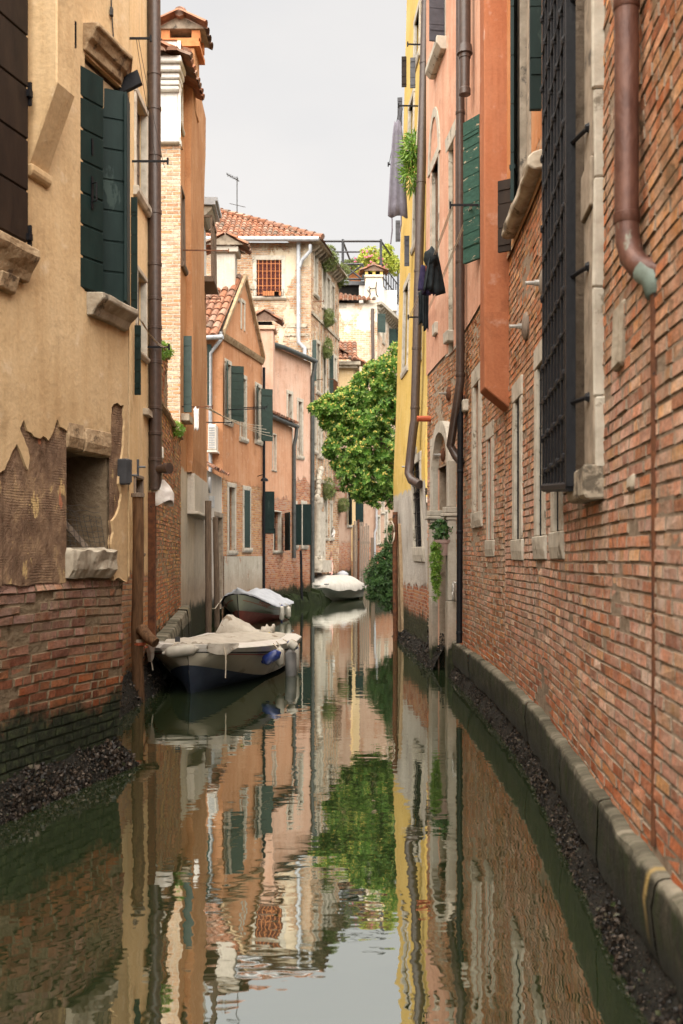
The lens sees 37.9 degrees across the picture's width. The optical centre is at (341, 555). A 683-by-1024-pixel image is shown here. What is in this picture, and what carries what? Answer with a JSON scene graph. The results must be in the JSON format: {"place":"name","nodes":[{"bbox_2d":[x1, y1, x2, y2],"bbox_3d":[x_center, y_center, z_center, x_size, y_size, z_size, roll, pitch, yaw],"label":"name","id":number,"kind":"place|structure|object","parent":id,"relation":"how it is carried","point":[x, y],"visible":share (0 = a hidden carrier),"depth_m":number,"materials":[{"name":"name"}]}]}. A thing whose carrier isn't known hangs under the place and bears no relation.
{"place":"outdoors","nodes":[
{"label":"outdoors","id":0,"kind":"place"},
{"bbox_2d":[161,0,406,315],"label":"sky","id":1,"kind":"structure","parent":0,"point":[299,102],"materials":[{"name":"white"}]},
{"bbox_2d":[0,594,641,1023],"bbox_3d":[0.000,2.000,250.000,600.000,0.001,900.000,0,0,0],"label":"water","id":2,"kind":"structure","parent":0,"point":[356,828],"depth_m":6.30,"materials":[{"name":"liquid"}]},
{"bbox_2d":[0,735,138,824],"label":"mussel bed","id":3,"kind":"object","parent":2,"relation":"on","point":[32,788],"visible":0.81,"depth_m":8.31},
{"bbox_2d":[0,0,142,782],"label":"ochre house","id":4,"kind":"structure","parent":2,"relation":"on","point":[70,80],"depth_m":8.32,"materials":[{"name":"paint"}]},
{"bbox_2d":[0,0,39,295],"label":"window","id":5,"kind":"structure","parent":4,"relation":"in","point":[18,259],"depth_m":7.54,"materials":[{"name":"brown paint"}]},
{"bbox_2d":[65,422,118,578],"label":"window","id":6,"kind":"structure","parent":4,"relation":"in","point":[84,561],"depth_m":8.70,"materials":[{"name":"beige stone"}]},
{"bbox_2d":[80,21,142,331],"bbox_3d":[-2.176,-3.362,9.093,0.626,2.529,1.043,0,0,0],"label":"window","id":7,"kind":"structure","parent":4,"relation":"in","point":[104,110],"depth_m":8.98,"materials":[{"name":"wood"}]},
{"bbox_2d":[117,458,145,484],"bbox_3d":[-1.961,-0.780,9.265,0.252,0.240,0.153,0,0,0],"label":"floodlight","id":8,"kind":"object","parent":4,"relation":"attached to","point":[124,470],"visible":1,"depth_m":9.22,"materials":[{"name":"grey metal"}]},
{"bbox_2d":[126,460,131,482],"bbox_3d":[-1.976,-0.780,9.216,0.082,0.210,0.018,0,0,30],"label":"barn door","id":9,"kind":"structure","parent":8,"relation":"in","point":[128,462],"depth_m":9.20,"materials":[{"name":"grey metal"}]},
{"bbox_2d":[119,652,166,718],"bbox_3d":[-2.824,1.700,13.321,0.318,0.734,4.212,0,0,0],"label":"mussel bed","id":10,"kind":"object","parent":2,"relation":"on","point":[132,699],"visible":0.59,"depth_m":13.57,"materials":[{"name":"black"}]},
{"bbox_2d":[131,493,158,701],"bbox_3d":[-2.672,0.972,13.510,0.474,3.661,0.216,0,0,44],"label":"mooring post","id":11,"kind":"object","parent":2,"relation":"in","point":[142,634],"visible":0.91,"depth_m":13.52,"materials":[{"name":"wood"}]},
{"bbox_2d":[122,0,173,675],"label":"cream house","id":12,"kind":"structure","parent":2,"relation":"on","point":[146,448],"depth_m":14.88,"materials":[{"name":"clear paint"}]},
{"bbox_2d":[133,474,145,556],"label":"window","id":13,"kind":"structure","parent":12,"relation":"in","point":[138,484],"depth_m":14.58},
{"bbox_2d":[135,266,149,363],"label":"window","id":14,"kind":"structure","parent":12,"relation":"in","point":[143,285],"depth_m":14.84,"materials":[{"name":"beige stone"}]},
{"bbox_2d":[133,88,151,217],"bbox_3d":[-2.951,-5.879,14.518,0.207,1.582,0.990,0,0,0],"label":"window","id":15,"kind":"structure","parent":12,"relation":"in","point":[142,194],"depth_m":14.84,"materials":[{"name":"beige stone"}]},
{"bbox_2d":[136,39,164,167],"bbox_3d":[-2.712,-6.345,14.016,0.095,1.602,0.588,0,0,29],"label":"clothesline","id":16,"kind":"object","parent":12,"relation":"attached to","point":[150,101],"visible":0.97,"depth_m":13.97,"materials":[{"name":"metal"}]},
{"bbox_2d":[151,480,173,506],"bbox_3d":[-2.736,-0.952,15.184,0.364,0.410,0.254,0,0,0],"label":"plastic bag","id":17,"kind":"object","parent":12,"relation":"hanging from","point":[164,493],"visible":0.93,"depth_m":15.09,"materials":[{"name":"plastic"}]},
{"bbox_2d":[152,340,183,666],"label":"garden wall","id":18,"kind":"structure","parent":2,"relation":"in","point":[168,561],"depth_m":18.60,"materials":[{"name":"brick"}]},
{"bbox_2d":[162,340,174,361],"bbox_3d":[-2.981,-3.406,16.588,0.413,0.380,0.586,0,0,0],"label":"wall tuft","id":19,"kind":"object","parent":18,"relation":"on","point":[168,353],"visible":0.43,"depth_m":16.57,"materials":[{"name":"green plant"}]},
{"bbox_2d":[156,606,190,678],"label":"kerb","id":20,"kind":"structure","parent":18,"relation":"attached to","point":[179,625],"depth_m":18.61,"materials":[{"name":"stone"}]},
{"bbox_2d":[172,419,185,437],"bbox_3d":[-3.270,-2.520,19.803,0.393,0.388,0.539,0,0,0],"label":"wall tuft","id":21,"kind":"object","parent":18,"relation":"on","point":[182,430],"visible":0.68,"depth_m":19.70,"materials":[{"name":"green plant"}]},
{"bbox_2d":[205,501,211,632],"bbox_3d":[-3.343,0.712,25.002,0.184,4.177,0.175,0,0,0],"label":"mooring post","id":22,"kind":"object","parent":2,"relation":"in","point":[208,588],"visible":0.81,"depth_m":24.93,"materials":[{"name":"wood"}]},
{"bbox_2d":[212,517,219,626],"bbox_3d":[-3.520,0.860,28.002,0.223,3.883,0.169,0,0,0],"label":"mooring post","id":23,"kind":"object","parent":2,"relation":"in","point":[216,574],"visible":0.74,"depth_m":27.93,"materials":[{"name":"wood"}]},
{"bbox_2d":[207,461,229,623],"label":"yard wall","id":24,"kind":"structure","parent":2,"relation":"in","point":[216,491],"depth_m":30.13,"materials":[{"name":"paint"}]},
{"bbox_2d":[214,511,223,607],"bbox_3d":[-3.788,0.163,30.302,0.159,2.952,1.497,0,0,2],"label":"door","id":25,"kind":"structure","parent":24,"relation":"in","point":[216,514],"depth_m":30.91,"materials":[{"name":"grey stone"}]},
{"bbox_2d":[143,614,300,692],"bbox_3d":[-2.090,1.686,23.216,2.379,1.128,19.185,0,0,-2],"label":"motorboat","id":26,"kind":"object","parent":2,"relation":"on","point":[232,649],"visible":0.82,"depth_m":14.97,"materials":[{"name":"beige fabric"}]},
{"bbox_2d":[162,642,198,657],"bbox_3d":[-2.302,1.355,14.241,0.522,0.225,0.187,0,0,0],"label":"fender","id":27,"kind":"object","parent":26,"relation":"hanging from","point":[172,651],"visible":1,"depth_m":14.18,"materials":[{"name":"plastic"}]},
{"bbox_2d":[261,643,280,664],"bbox_3d":[-1.097,1.544,15.549,0.274,0.333,0.248,0,0,-35],"label":"fender","id":28,"kind":"object","parent":26,"relation":"hanging from","point":[272,656],"visible":1,"depth_m":15.48,"materials":[{"name":"plastic"}]},
{"bbox_2d":[285,642,296,675],"bbox_3d":[-0.842,1.742,16.536,0.199,0.686,0.185,0,0,0],"label":"fender","id":29,"kind":"object","parent":26,"relation":"hanging from","point":[290,663],"visible":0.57,"depth_m":16.46,"materials":[{"name":"plastic"}]},
{"bbox_2d":[212,588,293,623],"bbox_3d":[-2.590,1.600,28.984,2.083,1.400,7.570,0,0,0],"label":"motorboat","id":30,"kind":"object","parent":2,"relation":"on","point":[255,605],"visible":0.9,"depth_m":29.01,"materials":[{"name":"grey fabric"}]},
{"bbox_2d":[300,550,302,600],"bbox_3d":[-1.537,1.300,38.903,0.207,3.004,0.124,0,0,0],"label":"iron pole","id":31,"kind":"object","parent":2,"relation":"in","point":[301,580],"visible":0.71,"depth_m":38.85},
{"bbox_2d":[284,586,377,608],"bbox_3d":[-0.035,1.835,46.033,1.405,1.035,22.174,0,0,16],"label":"ledge","id":32,"kind":"object","parent":2,"relation":"in","point":[315,596],"visible":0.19,"depth_m":39.62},
{"bbox_2d":[312,571,366,600],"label":"motorboat","id":33,"kind":"object","parent":2,"relation":"on","point":[341,585],"visible":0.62,"depth_m":43.64,"materials":[{"name":"white fabric"}]},
{"bbox_2d":[357,520,359,579],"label":"mooring pile","id":34,"kind":"object","parent":2,"relation":"in","point":[358,544],"visible":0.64,"depth_m":48.96,"materials":[{"name":"wood"}]},
{"bbox_2d":[354,521,369,594],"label":"plank fence","id":35,"kind":"object","parent":2,"relation":"in","point":[365,542],"visible":0.3,"depth_m":50.30,"materials":[{"name":"wood"}]},
{"bbox_2d":[339,432,393,581],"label":"red brick house","id":36,"kind":"structure","parent":2,"relation":"in","point":[375,519],"depth_m":51.58,"materials":[{"name":"brick"}]},
{"bbox_2d":[347,492,362,527],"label":"window","id":37,"kind":"structure","parent":36,"relation":"in","point":[359,507],"depth_m":49.19,"materials":[{"name":"wood"}]},
{"bbox_2d":[393,512,397,640],"bbox_3d":[1.260,0.891,23.300,0.132,3.820,0.126,0,0,0],"label":"mooring pile","id":38,"kind":"object","parent":2,"relation":"in","point":[395,583],"visible":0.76,"depth_m":23.25,"materials":[{"name":"wood"}]},
{"bbox_2d":[391,628,424,655],"bbox_3d":[1.492,1.738,21.842,0.276,0.655,5.488,0,0,-3],"label":"mussel bed","id":39,"kind":"object","parent":2,"relation":"on","point":[411,642],"visible":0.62,"depth_m":21.39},
{"bbox_2d":[416,629,444,669],"bbox_3d":[1.611,1.700,18.209,0.298,0.721,1.818,0,0,-4],"label":"mussel bed","id":40,"kind":"object","parent":2,"relation":"on","point":[422,656],"visible":0.77,"depth_m":18.11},
{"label":"clothesline","id":41,"kind":"object","parent":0,"visible":0},
{"bbox_2d":[388,120,407,243],"bbox_3d":[1.189,-7.904,21.061,0.433,2.630,0.073,0,0,-6],"label":"apron","id":42,"kind":"object","parent":41,"relation":"hanging from","point":[397,203],"visible":0.86,"depth_m":21.05,"materials":[{"name":"grey fabric"}]},
{"label":"ground","id":43,"kind":"structure","parent":0,"visible":0},
{"bbox_2d":[161,6,231,635],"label":"tower house","id":44,"kind":"structure","parent":43,"relation":"on","point":[191,215],"depth_m":23.26,"materials":[{"name":"brick"}]},
{"bbox_2d":[180,185,188,275],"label":"window","id":45,"kind":"structure","parent":44,"relation":"in","point":[182,200],"depth_m":22.94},
{"bbox_2d":[204,215,218,294],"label":"bay window","id":46,"kind":"structure","parent":44,"relation":"in","point":[210,282],"depth_m":27.53,"materials":[{"name":"white paint"}]},
{"bbox_2d":[206,407,273,436],"bbox_3d":[-2.772,-3.778,27.458,0.374,0.947,10.202,0,0,4],"label":"clothesline","id":47,"kind":"object","parent":44,"relation":"on","point":[210,409],"visible":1,"depth_m":26.95,"materials":[{"name":"metal"}]},
{"bbox_2d":[206,230,273,618],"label":"gable house","id":48,"kind":"structure","parent":43,"relation":"on","point":[235,379],"depth_m":32.49,"materials":[{"name":"paint"}]},
{"bbox_2d":[207,424,218,453],"bbox_3d":[-3.955,-3.589,30.750,0.307,0.850,0.700,0,0,0],"label":"air conditioner","id":49,"kind":"object","parent":48,"relation":"attached to","point":[213,438],"visible":0.97,"depth_m":30.45,"materials":[{"name":"plastic"}]},
{"bbox_2d":[227,482,237,554],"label":"window","id":50,"kind":"structure","parent":48,"relation":"in","point":[233,486],"depth_m":32.09,"materials":[{"name":"stone"}]},
{"bbox_2d":[224,358,243,426],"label":"window","id":51,"kind":"structure","parent":48,"relation":"in","point":[234,375],"depth_m":31.67,"materials":[{"name":"wood"}]},
{"bbox_2d":[239,375,248,443],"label":"window","id":52,"kind":"structure","parent":48,"relation":"in","point":[243,438],"depth_m":33.16,"materials":[{"name":"stone"}]},
{"bbox_2d":[242,485,252,552],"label":"window","id":53,"kind":"structure","parent":48,"relation":"in","point":[246,548],"depth_m":33.16,"materials":[{"name":"wood"}]},
{"bbox_2d":[254,382,272,445],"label":"window","id":54,"kind":"structure","parent":48,"relation":"in","point":[263,397],"depth_m":34.76,"materials":[{"name":"wood"}]},
{"bbox_2d":[206,208,347,587],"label":"brick palazzo","id":55,"kind":"structure","parent":43,"relation":"on","point":[293,285],"depth_m":42.21,"materials":[{"name":"brick"}]},
{"bbox_2d":[252,255,286,299],"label":"window","id":56,"kind":"structure","parent":55,"relation":"in","point":[268,276],"depth_m":41.97,"materials":[{"name":"stone"}]},
{"bbox_2d":[308,340,316,385],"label":"window","id":57,"kind":"structure","parent":55,"relation":"in","point":[313,343],"depth_m":42.03,"materials":[{"name":"wood"}]},
{"bbox_2d":[313,252,319,299],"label":"window","id":58,"kind":"structure","parent":55,"relation":"in","point":[315,293],"depth_m":43.01,"materials":[{"name":"stone"}]},
{"bbox_2d":[315,338,322,396],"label":"window","id":59,"kind":"structure","parent":55,"relation":"in","point":[317,391],"depth_m":43.49,"materials":[{"name":"stone"}]},
{"bbox_2d":[322,266,326,312],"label":"window","id":60,"kind":"structure","parent":55,"relation":"in","point":[324,275],"depth_m":44.65,"materials":[{"name":"stone"}]},
{"bbox_2d":[322,336,333,359],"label":"wall weed","id":61,"kind":"object","parent":55,"relation":"on","point":[327,352],"depth_m":43.84,"materials":[{"name":"green plant"}]},
{"bbox_2d":[327,273,330,315],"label":"window","id":62,"kind":"structure","parent":55,"relation":"in","point":[328,277],"depth_m":45.45,"materials":[{"name":"stone"}]},
{"bbox_2d":[322,477,336,500],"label":"wall weed","id":63,"kind":"object","parent":55,"relation":"on","point":[328,494],"depth_m":44.04,"materials":[{"name":"green plant"}]},
{"bbox_2d":[323,308,335,328],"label":"wall weed","id":64,"kind":"object","parent":55,"relation":"on","point":[328,321],"depth_m":44.00,"materials":[{"name":"green plant"}]},
{"bbox_2d":[321,244,339,272],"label":"wall weed","id":65,"kind":"object","parent":55,"relation":"on","point":[335,261],"depth_m":43.94,"materials":[{"name":"green plant"}]},
{"bbox_2d":[328,355,333,393],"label":"window","id":66,"kind":"structure","parent":55,"relation":"in","point":[330,362],"depth_m":45.27,"materials":[{"name":"wood"}]},
{"bbox_2d":[337,497,349,512],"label":"wall weed","id":67,"kind":"object","parent":55,"relation":"on","point":[341,506],"depth_m":47.05,"materials":[{"name":"green plant"}]},
{"bbox_2d":[252,308,317,596],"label":"pink house","id":68,"kind":"structure","parent":43,"relation":"on","point":[290,447],"depth_m":38.27,"materials":[{"name":"paint"}]},
{"bbox_2d":[271,433,276,471],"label":"window","id":69,"kind":"structure","parent":68,"relation":"in","point":[275,437],"depth_m":36.49,"materials":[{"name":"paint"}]},
{"bbox_2d":[273,510,290,553],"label":"window","id":70,"kind":"structure","parent":68,"relation":"in","point":[287,545],"depth_m":37.07,"materials":[{"name":"stone"}]},
{"bbox_2d":[286,389,293,444],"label":"window","id":71,"kind":"structure","parent":68,"relation":"in","point":[291,393],"depth_m":38.84,"materials":[{"name":"stone"}]},
{"bbox_2d":[296,501,301,548],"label":"window","id":72,"kind":"structure","parent":68,"relation":"in","point":[298,506],"depth_m":38.89,"materials":[{"name":"wood"}]},
{"bbox_2d":[296,397,304,459],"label":"window","id":73,"kind":"structure","parent":68,"relation":"in","point":[299,455],"depth_m":39.68,"materials":[{"name":"stone"}]},
{"bbox_2d":[300,500,310,548],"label":"window","id":74,"kind":"structure","parent":68,"relation":"in","point":[306,508],"depth_m":39.72,"materials":[{"name":"wood"}]},
{"bbox_2d":[306,340,397,512],"bbox_3d":[0.969,-1.917,26.914,3.778,7.856,2.382,0,0,19],"label":"evergreen tree","id":75,"kind":"object","parent":43,"relation":"on","point":[341,409],"visible":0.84,"depth_m":26.54,"materials":[{"name":"green plant"}]},
{"bbox_2d":[339,340,365,577],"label":"ochre annexe","id":76,"kind":"structure","parent":43,"relation":"on","point":[348,369],"depth_m":49.60,"materials":[{"name":"beige paint"}]},
{"bbox_2d":[324,239,398,436],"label":"terrace house","id":77,"kind":"structure","parent":43,"relation":"on","point":[368,319],"depth_m":56.31,"materials":[{"name":"paint"}]},
{"bbox_2d":[349,273,361,280],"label":"flower pot","id":78,"kind":"object","parent":77,"relation":"on","point":[352,276],"visible":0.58,"depth_m":57.89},
{"bbox_2d":[352,246,387,276],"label":"terrace shrub","id":79,"kind":"object","parent":78,"relation":"in","point":[365,257],"visible":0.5,"depth_m":58.19,"materials":[{"name":"green plant"}]},
{"bbox_2d":[377,243,399,279],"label":"terrace shrub","id":80,"kind":"object","parent":77,"relation":"on","point":[393,267],"visible":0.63,"depth_m":60.35,"materials":[{"name":"green plant"}]},
{"bbox_2d":[388,325,395,349],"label":"window","id":81,"kind":"structure","parent":77,"relation":"in","point":[391,332],"depth_m":59.55,"materials":[{"name":"wood"}]},
{"bbox_2d":[388,0,426,641],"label":"yellow house","id":82,"kind":"structure","parent":43,"relation":"on","point":[410,483],"depth_m":21.59,"materials":[{"name":"paint"}]},
{"bbox_2d":[400,273,409,379],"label":"window","id":83,"kind":"structure","parent":82,"relation":"in","point":[404,368],"depth_m":23.20,"materials":[{"name":"stone"}]},
{"bbox_2d":[393,127,417,199],"bbox_3d":[1.493,-8.051,20.404,0.914,1.556,1.040,0,0,0],"label":"window plant","id":84,"kind":"object","parent":82,"relation":"on","point":[406,158],"depth_m":20.24,"materials":[{"name":"green plant"}]},
{"bbox_2d":[407,88,414,154],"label":"window","id":85,"kind":"structure","parent":82,"relation":"in","point":[412,98],"depth_m":22.61,"materials":[{"name":"stone"}]},
{"bbox_2d":[410,192,414,255],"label":"window","id":86,"kind":"structure","parent":82,"relation":"in","point":[412,249],"depth_m":21.80,"materials":[{"name":"stone"}]},
{"bbox_2d":[413,0,419,72],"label":"window","id":87,"kind":"structure","parent":82,"relation":"in","point":[415,51],"depth_m":22.01,"materials":[{"name":"stone"}]},
{"bbox_2d":[411,451,424,561],"bbox_3d":[1.574,-0.971,20.326,0.160,2.187,1.579,0,0,-3],"label":"window","id":88,"kind":"structure","parent":82,"relation":"in","point":[418,553],"depth_m":20.33,"materials":[{"name":"stone"}]},
{"bbox_2d":[407,0,504,677],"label":"pink brick house","id":89,"kind":"structure","parent":43,"relation":"on","point":[464,418],"depth_m":15.13,"materials":[{"name":"paint"}]},
{"bbox_2d":[427,107,440,255],"bbox_3d":[1.724,-6.509,18.127,0.116,3.249,1.314,0,0,-4],"label":"window","id":90,"kind":"structure","parent":89,"relation":"in","point":[435,115],"depth_m":18.49,"materials":[{"name":"stone"}]},
{"bbox_2d":[425,0,446,79],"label":"window","id":91,"kind":"structure","parent":89,"relation":"in","point":[436,7],"depth_m":17.07,"materials":[{"name":"stone"}]},
{"bbox_2d":[409,206,471,316],"bbox_3d":[1.533,-4.646,16.216,0.322,0.264,5.348,0,0,-2],"label":"clothesline","id":92,"kind":"object","parent":89,"relation":"attached to","point":[437,249],"visible":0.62,"depth_m":15.01,"materials":[{"name":"fabric"}]},
{"bbox_2d":[418,290,422,325],"bbox_3d":[1.333,-4.140,16.626,0.123,0.598,0.063,0,0,-37],"label":"dark sock","id":93,"kind":"object","parent":92,"relation":"hanging from","point":[420,300],"visible":0.9,"depth_m":16.62,"materials":[{"name":"black fabric"}]},
{"bbox_2d":[423,295,428,331],"bbox_3d":[1.402,-4.080,16.526,0.121,0.718,0.067,0,0,-22],"label":"dark sock","id":94,"kind":"object","parent":92,"relation":"hanging from","point":[425,312],"visible":0.85,"depth_m":16.52,"materials":[{"name":"black fabric"}]},
{"bbox_2d":[418,265,434,295],"bbox_3d":[1.395,-4.466,16.208,0.120,0.478,0.386,0,0,42],"label":"striped shirt","id":95,"kind":"object","parent":92,"relation":"hanging from","point":[421,279],"visible":0.38,"depth_m":16.09,"materials":[{"name":"purple fabric"}]},
{"bbox_2d":[423,246,437,265],"bbox_3d":[1.385,-4.629,15.452,0.223,0.360,0.293,0,0,0],"label":"black hood","id":96,"kind":"object","parent":92,"relation":"hanging from","point":[429,253],"visible":0.91,"depth_m":15.37,"materials":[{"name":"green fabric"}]},
{"bbox_2d":[423,256,445,295],"bbox_3d":[1.426,-4.402,15.468,0.466,0.677,0.134,0,0,-45],"label":"hooded jacket","id":97,"kind":"object","parent":92,"relation":"hanging from","point":[433,281],"visible":0.94,"depth_m":15.47,"materials":[{"name":"black fabric"}]},
{"bbox_2d":[425,421,456,677],"bbox_3d":[1.866,0.143,17.150,0.719,4.920,1.833,0,0,0],"label":"door","id":98,"kind":"structure","parent":89,"relation":"in","point":[448,513],"depth_m":16.42,"materials":[{"name":"stone"}]},
{"bbox_2d":[434,540,449,555],"bbox_3d":[1.679,-0.131,16.407,0.320,0.262,0.312,0,0,0],"label":"flower pot","id":99,"kind":"object","parent":89,"relation":"attached to","point":[444,543],"visible":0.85,"depth_m":16.29,"materials":[{"name":"ceramic"}]},
{"bbox_2d":[428,539,443,602],"bbox_3d":[1.576,0.252,16.376,0.324,1.079,0.309,0,0,0],"label":"trailing plant","id":100,"kind":"object","parent":99,"relation":"in","point":[435,567],"visible":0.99,"depth_m":16.32,"materials":[{"name":"green plant"}]},
{"bbox_2d":[429,518,452,539],"bbox_3d":[1.663,-0.378,16.400,0.389,0.490,0.437,0,0,-36],"label":"potted plant","id":101,"kind":"object","parent":99,"relation":"in","point":[441,533],"visible":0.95,"depth_m":16.34,"materials":[{"name":"green plant"}]},
{"bbox_2d":[445,119,455,357],"bbox_3d":[1.867,-5.264,16.675,0.098,3.746,0.916,0,0,-5],"label":"window","id":102,"kind":"structure","parent":89,"relation":"in","point":[450,137],"depth_m":16.90,"materials":[{"name":"stone"}]},
{"bbox_2d":[470,362,482,528],"bbox_3d":[1.922,-1.522,14.001,0.095,2.263,1.005,0,0,0],"label":"window","id":103,"kind":"structure","parent":89,"relation":"in","point":[476,517],"depth_m":14.19,"materials":[{"name":"stone"}]},
{"bbox_2d":[484,420,494,556],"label":"window","id":104,"kind":"structure","parent":89,"relation":"in","point":[489,547],"depth_m":12.69,"materials":[{"name":"stone"}]},
{"bbox_2d":[480,0,682,930],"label":"brick warehouse","id":105,"kind":"structure","parent":43,"relation":"on","point":[581,243],"depth_m":5.99,"materials":[{"name":"brick"}]},
{"bbox_2d":[511,375,523,559],"bbox_3d":[1.895,-0.905,10.602,0.084,1.917,0.804,0,0,2],"label":"window","id":106,"kind":"structure","parent":105,"relation":"in","point":[517,545],"depth_m":10.64,"materials":[{"name":"stone"}]},
{"bbox_2d":[501,0,541,239],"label":"window","id":107,"kind":"structure","parent":105,"relation":"in","point":[525,167],"depth_m":10.16,"materials":[{"name":"grey stone"}]},
{"bbox_2d":[532,339,546,559],"bbox_3d":[1.833,-0.950,9.098,0.088,1.991,0.785,0,0,3],"label":"window","id":108,"kind":"structure","parent":105,"relation":"in","point":[539,543],"depth_m":9.27,"materials":[{"name":"stone"}]},
{"bbox_2d":[548,492,564,558],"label":"window","id":109,"kind":"structure","parent":105,"relation":"in","point":[556,539],"depth_m":8.04,"materials":[{"name":"stone"}]},
{"bbox_2d":[452,641,682,1005],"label":"kerb","id":110,"kind":"structure","parent":105,"relation":"attached to","point":[632,866],"depth_m":5.49,"materials":[{"name":"stone"}]},
{"bbox_2d":[450,661,682,1023],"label":"mussel bed","id":111,"kind":"object","parent":110,"relation":"attached to","point":[639,971],"visible":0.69,"depth_m":5.58,"materials":[{"name":"black"}]},
{"bbox_2d":[540,0,604,504],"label":"window","id":112,"kind":"structure","parent":105,"relation":"in","point":[584,485],"depth_m":6.31,"materials":[{"name":"grey stone"}]},
{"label":"garden wall","id":113,"kind":"object","parent":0,"visible":0},
{"bbox_2d":[363,524,392,613],"bbox_3d":[1.048,0.294,25.645,1.085,2.406,1.233,0,0,0],"label":"canal bush","id":114,"kind":"object","parent":113,"relation":"on","point":[379,577],"visible":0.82,"depth_m":25.40,"materials":[{"name":"green plant"}]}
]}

